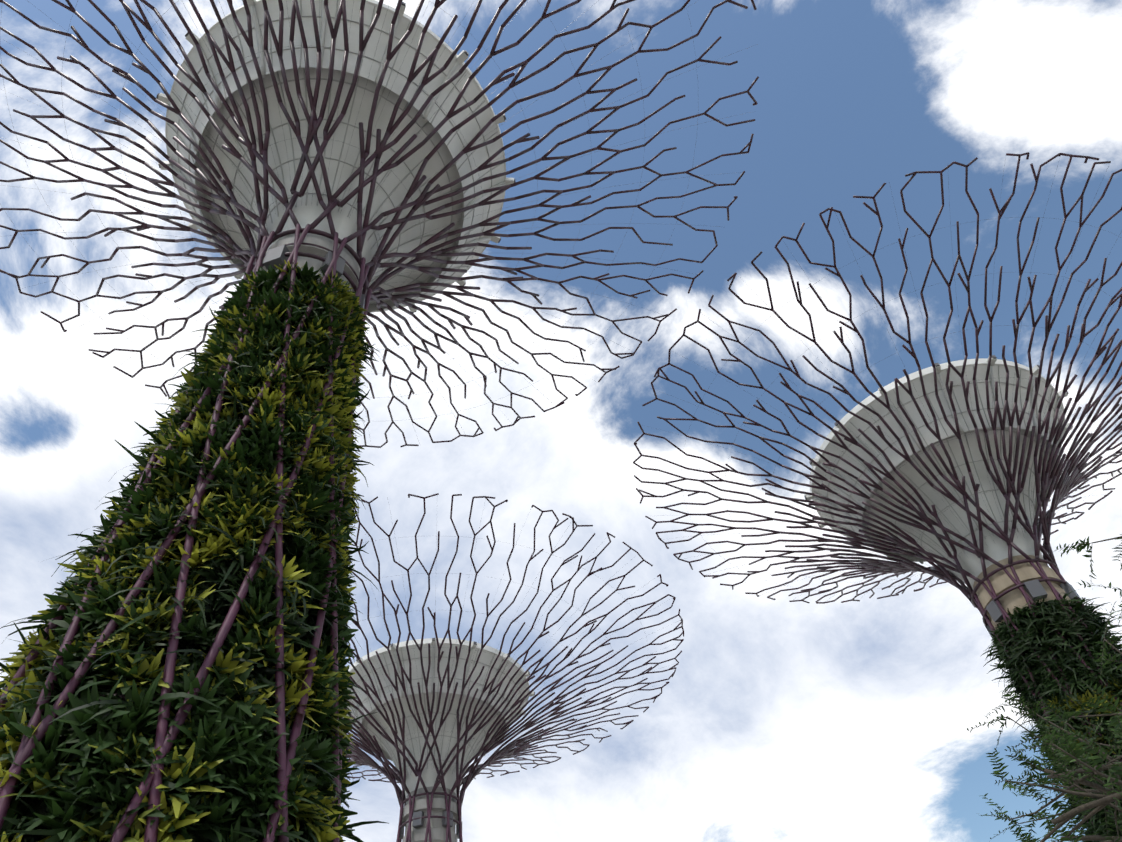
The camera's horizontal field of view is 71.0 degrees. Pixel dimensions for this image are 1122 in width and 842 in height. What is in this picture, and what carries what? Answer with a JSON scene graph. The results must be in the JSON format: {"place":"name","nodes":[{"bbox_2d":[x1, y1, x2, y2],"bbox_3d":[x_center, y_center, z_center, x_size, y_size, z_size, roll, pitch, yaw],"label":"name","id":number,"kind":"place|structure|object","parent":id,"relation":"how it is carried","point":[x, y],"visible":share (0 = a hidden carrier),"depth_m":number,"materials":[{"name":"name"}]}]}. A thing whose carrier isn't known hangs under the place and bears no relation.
{"place":"outdoors","nodes":[
{"label":"outdoors","id":0,"kind":"place"},
{"bbox_2d":[0,0,1121,841],"label":"sky","id":1,"kind":"structure","parent":0,"point":[778,720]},
{"bbox_3d":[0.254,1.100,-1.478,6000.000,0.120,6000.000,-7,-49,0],"label":"ground","id":2,"kind":"structure","parent":0,"visible":0},
{"bbox_2d":[0,0,758,841],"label":"supertree","id":3,"kind":"object","parent":2,"relation":"on","point":[178,668],"visible":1,"depth_m":14.38,"materials":[{"name":"plant"}]},
{"bbox_2d":[344,493,683,841],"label":"supertree","id":4,"kind":"object","parent":2,"relation":"on","point":[449,710],"visible":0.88,"depth_m":38.68,"materials":[{"name":"paint"}]},
{"bbox_2d":[633,152,1121,841],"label":"supertree","id":5,"kind":"object","parent":2,"relation":"on","point":[959,472],"visible":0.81,"depth_m":28.25,"materials":[{"name":"paint"}]},
{"bbox_2d":[967,534,1121,841],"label":"rain tree","id":6,"kind":"object","parent":2,"relation":"on","point":[1066,754],"visible":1,"depth_m":16.76,"materials":[{"name":"green plant"}]}
]}

